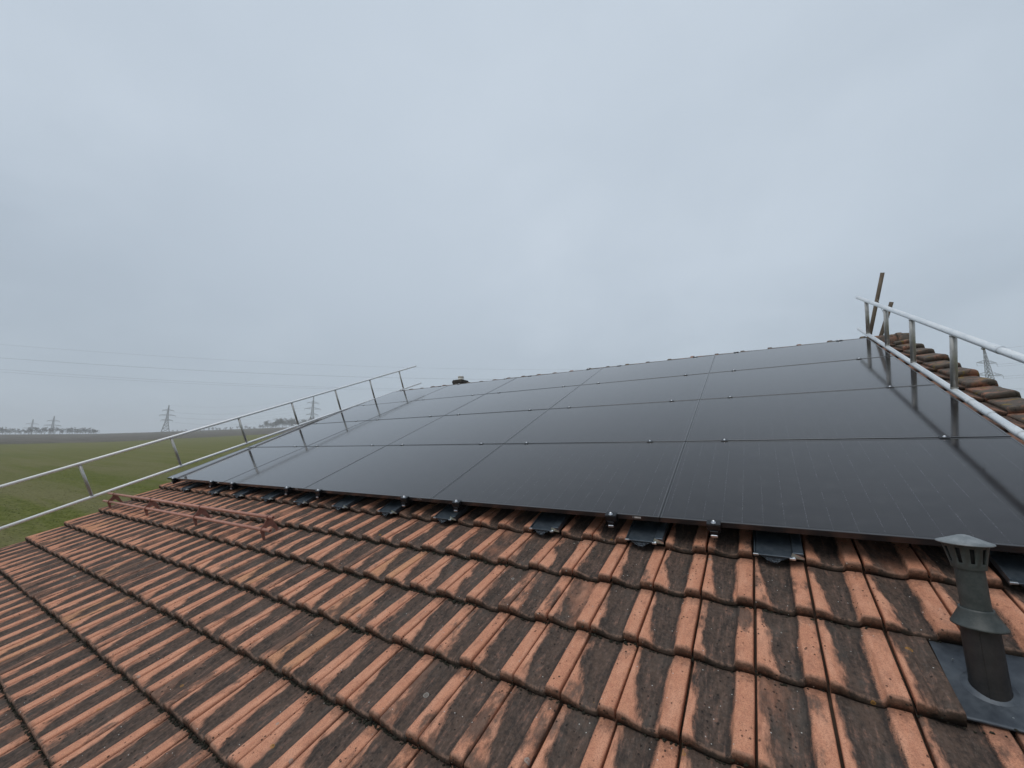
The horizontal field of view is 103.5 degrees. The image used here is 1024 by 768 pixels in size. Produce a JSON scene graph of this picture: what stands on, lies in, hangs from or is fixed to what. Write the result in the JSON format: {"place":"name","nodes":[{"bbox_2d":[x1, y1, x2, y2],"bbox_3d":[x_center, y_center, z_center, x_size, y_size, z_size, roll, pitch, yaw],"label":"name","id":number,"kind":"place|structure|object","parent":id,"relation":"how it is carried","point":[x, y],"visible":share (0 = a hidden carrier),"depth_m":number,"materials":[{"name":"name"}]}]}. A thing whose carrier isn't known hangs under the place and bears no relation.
{"place":"outdoors","nodes":[
{"label":"outdoors","id":0,"kind":"place"},
{"bbox_2d":[0,434,280,547],"bbox_3d":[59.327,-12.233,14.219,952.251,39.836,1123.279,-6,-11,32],"label":"grass field","id":1,"kind":"structure","parent":0,"point":[41,458],"depth_m":70.14,"materials":[{"name":"green plant"}]},
{"bbox_2d":[0,332,1023,767],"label":"house","id":2,"kind":"structure","parent":1,"relation":"on","point":[74,702],"depth_m":1.90,"materials":[{"name":"tile"}]},
{"bbox_2d":[103,492,280,540],"bbox_3d":[-3.880,1.439,4.607,4.350,0.203,0.205,-6,12,32],"label":"snow guard","id":3,"kind":"object","parent":2,"relation":"on","point":[263,529],"visible":0.98,"depth_m":4.21,"materials":[{"name":"brown metal"}]},
{"bbox_2d":[182,482,204,491],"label":"roof hook flashing","id":4,"kind":"object","parent":2,"relation":"attached to","point":[193,485],"visible":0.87,"depth_m":5.67,"materials":[{"name":"metal"}]},
{"bbox_2d":[0,365,420,529],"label":"guard rail","id":5,"kind":"object","parent":2,"relation":"on","point":[84,477],"visible":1,"depth_m":6.15,"materials":[{"name":"metal"}]},
{"bbox_2d":[209,484,229,494],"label":"roof hook flashing","id":6,"kind":"object","parent":2,"relation":"attached to","point":[222,488],"visible":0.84,"depth_m":5.21,"materials":[{"name":"metal"}]},
{"bbox_2d":[233,487,261,497],"bbox_3d":[-3.180,1.253,4.990,0.212,0.117,0.438,-6,12,32],"label":"roof hook flashing","id":7,"kind":"object","parent":2,"relation":"attached to","point":[246,491],"visible":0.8,"depth_m":4.88,"materials":[{"name":"metal"}]},
{"bbox_2d":[261,489,284,500],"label":"roof hook flashing","id":8,"kind":"object","parent":2,"relation":"attached to","point":[275,494],"visible":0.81,"depth_m":4.53,"materials":[{"name":"metal"}]},
{"bbox_2d":[171,390,403,483],"bbox_3d":[-3.768,0.790,7.788,0.066,0.089,4.710,-6,12,32],"label":"mounting rail","id":9,"kind":"object","parent":2,"relation":"attached to","point":[173,480],"visible":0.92,"depth_m":5.84,"materials":[{"name":"metal"}]},
{"bbox_2d":[249,421,363,446],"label":"solar panel","id":10,"kind":"object","parent":9,"relation":"attached to","point":[306,435],"visible":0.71,"depth_m":6.92,"materials":[{"name":"black glass"}]},
{"bbox_2d":[310,401,410,423],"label":"solar panel","id":11,"kind":"object","parent":9,"relation":"attached to","point":[362,413],"visible":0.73,"depth_m":7.89,"materials":[{"name":"black glass"}]},
{"bbox_2d":[357,385,448,405],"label":"solar panel","id":12,"kind":"object","parent":9,"relation":"attached to","point":[404,395],"visible":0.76,"depth_m":8.86,"materials":[{"name":"black glass"}]},
{"bbox_2d":[293,492,316,505],"bbox_3d":[-2.080,1.137,4.309,0.212,0.117,0.438,-6,12,32],"label":"roof hook flashing","id":13,"kind":"object","parent":2,"relation":"attached to","point":[309,497],"visible":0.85,"depth_m":4.18,"materials":[{"name":"metal"}]},
{"bbox_2d":[209,386,438,487],"bbox_3d":[-2.748,0.683,7.156,0.066,0.089,4.710,-6,12,32],"label":"mounting rail","id":14,"kind":"object","parent":2,"relation":"attached to","point":[212,484],"visible":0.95,"depth_m":5.21,"materials":[{"name":"metal"}]},
{"bbox_2d":[167,447,303,483],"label":"solar panel","id":15,"kind":"object","parent":14,"relation":"on","point":[221,470],"visible":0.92,"depth_m":5.93,"materials":[{"name":"black glass"}]},
{"bbox_2d":[229,399,423,489],"bbox_3d":[-2.273,0.633,6.862,0.066,0.089,4.710,-6,12,32],"label":"mounting rail","id":16,"kind":"object","parent":2,"relation":"attached to","point":[233,486],"visible":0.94,"depth_m":4.92,"materials":[{"name":"metal"}]},
{"bbox_2d":[307,416,441,446],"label":"solar panel","id":17,"kind":"object","parent":16,"relation":"attached to","point":[386,432],"visible":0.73,"depth_m":5.98,"materials":[{"name":"black glass"}]},
{"bbox_2d":[332,495,365,509],"bbox_3d":[-1.530,1.079,3.968,0.212,0.117,0.438,-6,12,32],"label":"roof hook flashing","id":18,"kind":"object","parent":2,"relation":"attached to","point":[348,501],"visible":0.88,"depth_m":3.86,"materials":[{"name":"metal"}]},
{"bbox_2d":[378,499,404,515],"bbox_3d":[-0.980,1.021,3.627,0.212,0.117,0.438,-6,12,32],"label":"roof hook flashing","id":19,"kind":"object","parent":2,"relation":"attached to","point":[394,506],"visible":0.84,"depth_m":3.51,"materials":[{"name":"metal"}]},
{"bbox_2d":[284,378,506,494],"bbox_3d":[-1.253,0.525,6.230,0.066,0.089,4.710,-6,12,32],"label":"mounting rail","id":20,"kind":"object","parent":2,"relation":"attached to","point":[288,490],"visible":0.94,"depth_m":4.29,"materials":[{"name":"metal"}]},
{"bbox_2d":[223,445,385,490],"bbox_3d":[-2.613,1.020,5.099,1.762,0.030,1.142,-6,12,32],"label":"solar panel","id":21,"kind":"object","parent":20,"relation":"attached to","point":[301,469],"visible":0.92,"depth_m":4.99,"materials":[{"name":"black glass"}]},
{"bbox_2d":[367,394,484,420],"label":"solar panel","id":22,"kind":"object","parent":20,"relation":"attached to","point":[430,407],"visible":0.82,"depth_m":6.96,"materials":[{"name":"black glass"}]},
{"bbox_2d":[414,378,514,400],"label":"solar panel","id":23,"kind":"object","parent":20,"relation":"attached to","point":[474,388],"visible":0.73,"depth_m":7.92,"materials":[{"name":"black glass"}]},
{"bbox_2d":[315,375,531,498],"bbox_3d":[-0.779,0.475,5.937,0.066,0.089,4.710,-6,12,32],"label":"mounting rail","id":24,"kind":"object","parent":2,"relation":"attached to","point":[319,493],"visible":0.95,"depth_m":3.99,"materials":[{"name":"metal"}]},
{"bbox_2d":[387,409,547,445],"bbox_3d":[-0.555,0.561,5.135,1.762,0.030,1.142,-6,12,32],"label":"solar panel","id":25,"kind":"object","parent":24,"relation":"attached to","point":[495,428],"visible":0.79,"depth_m":5.04,"materials":[{"name":"black glass"}]},
{"bbox_2d":[433,504,471,522],"bbox_3d":[-0.430,0.963,3.287,0.212,0.117,0.438,-6,12,32],"label":"roof hook flashing","id":26,"kind":"object","parent":2,"relation":"attached to","point":[446,513],"visible":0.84,"depth_m":3.17,"materials":[{"name":"metal"}]},
{"bbox_2d":[400,368,588,506],"bbox_3d":[0.242,0.368,5.305,0.066,0.089,4.710,-6,12,32],"label":"mounting rail","id":27,"kind":"object","parent":2,"relation":"attached to","point":[405,501],"visible":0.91,"depth_m":3.36,"materials":[{"name":"metal"}]},
{"bbox_2d":[304,444,501,501],"bbox_3d":[-1.118,0.863,4.174,1.762,0.030,1.142,-6,12,32],"label":"solar panel","id":28,"kind":"object","parent":27,"relation":"on","point":[425,473],"visible":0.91,"depth_m":4.04,"materials":[{"name":"black glass"}]},
{"bbox_2d":[444,385,579,415],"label":"solar panel","id":29,"kind":"object","parent":27,"relation":"attached to","point":[538,399],"visible":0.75,"depth_m":6.02,"materials":[{"name":"black glass"}]},
{"bbox_2d":[487,368,601,393],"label":"solar panel","id":30,"kind":"object","parent":27,"relation":"attached to","point":[571,378],"visible":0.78,"depth_m":6.99,"materials":[{"name":"black glass"}]},
{"bbox_2d":[0,500,1018,767],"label":"moss","id":31,"kind":"object","parent":2,"relation":"on","point":[192,736],"visible":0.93,"depth_m":2.17,"materials":[{"name":"plant"}]},
{"bbox_2d":[452,365,620,511],"bbox_3d":[0.716,0.318,5.011,0.066,0.089,4.710,-6,12,32],"label":"mounting rail","id":32,"kind":"object","parent":2,"relation":"attached to","point":[457,505],"visible":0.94,"depth_m":3.06,"materials":[{"name":"metal"}]},
{"bbox_2d":[431,442,684,521],"bbox_3d":[0.377,0.706,3.248,1.762,0.031,1.142,-6,12,32],"label":"solar panel","id":33,"kind":"object","parent":32,"relation":"attached to","point":[629,480],"visible":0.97,"depth_m":3.07,"materials":[{"name":"black glass"}]},
{"bbox_2d":[504,400,699,443],"bbox_3d":[0.940,0.404,4.209,1.762,0.030,1.142,-6,12,32],"label":"solar panel","id":34,"kind":"object","parent":32,"relation":"attached to","point":[670,421],"visible":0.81,"depth_m":4.09,"materials":[{"name":"black glass"}]},
{"bbox_2d":[550,373,708,408],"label":"solar panel","id":35,"kind":"object","parent":32,"relation":"attached to","point":[677,388],"visible":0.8,"depth_m":5.08,"materials":[{"name":"black glass"}]},
{"bbox_2d":[581,355,714,384],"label":"solar panel","id":36,"kind":"object","parent":32,"relation":"attached to","point":[681,367],"visible":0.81,"depth_m":6.05,"materials":[{"name":"black glass"}]},
{"bbox_2d":[529,512,570,534],"bbox_3d":[0.303,0.886,2.833,0.212,0.117,0.438,-6,12,32],"label":"roof hook flashing","id":37,"kind":"object","parent":2,"relation":"attached to","point":[544,523],"visible":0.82,"depth_m":2.73,"materials":[{"name":"metal"}]},
{"bbox_2d":[625,520,668,546],"bbox_3d":[0.853,0.828,2.492,0.212,0.117,0.438,-6,12,32],"label":"roof hook flashing","id":38,"kind":"object","parent":2,"relation":"attached to","point":[641,533],"visible":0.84,"depth_m":2.38,"materials":[{"name":"metal"}]},
{"bbox_2d":[605,356,697,527],"bbox_3d":[1.736,0.211,4.379,0.066,0.089,4.710,-6,12,32],"label":"mounting rail","id":39,"kind":"object","parent":2,"relation":"attached to","point":[611,518],"visible":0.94,"depth_m":2.43,"materials":[{"name":"metal"}]},
{"bbox_2d":[706,351,736,537],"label":"mounting rail","id":40,"kind":"object","parent":2,"relation":"attached to","point":[714,527],"visible":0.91,"depth_m":2.14,"materials":[{"name":"metal"}]},
{"bbox_2d":[709,338,892,372],"bbox_3d":[3.561,-0.357,5.206,1.762,0.031,1.142,-6,12,32],"label":"solar panel","id":41,"kind":"object","parent":40,"relation":"attached to","point":[854,349],"visible":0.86,"depth_m":5.11,"materials":[{"name":"black glass"}]},
{"bbox_2d":[700,356,934,398],"bbox_3d":[2.998,-0.055,4.245,1.762,0.030,1.142,-6,12,32],"label":"solar panel","id":42,"kind":"object","parent":40,"relation":"attached to","point":[872,373],"visible":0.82,"depth_m":4.13,"materials":[{"name":"black glass"}]},
{"bbox_2d":[660,437,1023,552],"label":"solar panel","id":43,"kind":"object","parent":40,"relation":"attached to","point":[924,491],"visible":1,"depth_m":2.20,"materials":[{"name":"black glass"}]},
{"bbox_2d":[686,385,1010,441],"bbox_3d":[2.435,0.247,3.284,1.762,0.030,1.142,-6,12,32],"label":"solar panel","id":44,"kind":"object","parent":40,"relation":"attached to","point":[921,411],"visible":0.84,"depth_m":3.13,"materials":[{"name":"black glass"}]},
{"bbox_2d":[753,530,804,563],"bbox_3d":[1.403,0.770,2.152,0.212,0.117,0.438,-6,12,32],"label":"roof hook flashing","id":45,"kind":"object","parent":2,"relation":"attached to","point":[774,547],"visible":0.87,"depth_m":2.04,"materials":[{"name":"metal"}]},
{"bbox_2d":[870,273,884,334],"bbox_3d":[5.214,-0.746,5.878,0.377,1.666,0.048,-6,12,32],"label":"scaffold pole","id":46,"kind":"object","parent":2,"relation":"on","point":[877,296],"visible":0.52,"depth_m":5.74,"materials":[{"name":"brown wood"}]},
{"bbox_2d":[879,302,893,335],"bbox_3d":[5.319,-0.491,5.896,0.422,1.355,0.048,-6,12,32],"label":"scaffold pole","id":47,"kind":"object","parent":2,"relation":"on","point":[882,327],"visible":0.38,"depth_m":5.77,"materials":[{"name":"brown wood"}]},
{"bbox_2d":[836,339,949,437],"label":"mounting rail","id":48,"kind":"object","parent":2,"relation":"attached to","point":[943,436],"visible":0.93,"depth_m":2.50,"materials":[{"name":"metal"}]},
{"bbox_2d":[856,296,1023,440],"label":"guard rail","id":49,"kind":"object","parent":2,"relation":"on","point":[952,387],"visible":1,"depth_m":3.06,"materials":[{"name":"metal"}]},
{"bbox_2d":[929,534,1023,732],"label":"vent pipe","id":50,"kind":"object","parent":2,"relation":"on","point":[983,672],"visible":1,"depth_m":1.30,"materials":[{"name":"grey plastic"}]},
{"bbox_2d":[989,551,1023,586],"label":"roof hook flashing","id":51,"kind":"object","parent":2,"relation":"attached to","point":[1009,566],"visible":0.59,"depth_m":1.66,"materials":[{"name":"metal"}]},
{"bbox_2d":[977,350,1003,386],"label":"pylon","id":52,"kind":"object","parent":1,"relation":"on","point":[985,362],"visible":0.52,"depth_m":313.61,"materials":[{"name":"grey metal"}]},
{"bbox_2d":[0,427,298,443],"bbox_3d":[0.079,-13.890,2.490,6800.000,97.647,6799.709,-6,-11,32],"label":"ploughed field","id":53,"kind":"structure","parent":0,"point":[47,438],"depth_m":429.63,"materials":[{"name":"soil"}]},
{"bbox_2d":[47,416,59,433],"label":"pylon","id":54,"kind":"object","parent":53,"relation":"on","point":[52,425],"visible":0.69,"depth_m":823.55,"materials":[{"name":"grey metal"}]},
{"bbox_2d":[159,405,175,431],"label":"pylon","id":55,"kind":"object","parent":53,"relation":"on","point":[167,415],"visible":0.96,"depth_m":703.24,"materials":[{"name":"grey metal"}]},
{"bbox_2d":[304,397,318,423],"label":"pylon","id":56,"kind":"object","parent":53,"relation":"on","point":[313,413],"visible":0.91,"depth_m":628.68,"materials":[{"name":"grey metal"}]},
{"bbox_2d":[9,372,355,389],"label":"power wire","id":57,"kind":"object","parent":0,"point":[190,383],"visible":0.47,"depth_m":190.92,"materials":[{"name":"grey metal"}]},
{"bbox_2d":[2,369,379,388],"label":"power wire","id":58,"kind":"object","parent":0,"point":[208,382],"visible":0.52,"depth_m":190.39,"materials":[{"name":"grey metal"}]},
{"bbox_2d":[8,358,429,378],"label":"power wire","id":59,"kind":"object","parent":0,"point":[220,371],"visible":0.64,"depth_m":192.03,"materials":[{"name":"grey metal"}]},
{"bbox_2d":[0,0,1023,433],"label":"sky","id":60,"kind":"structure","parent":0,"point":[479,190],"materials":[{"name":"grey"}]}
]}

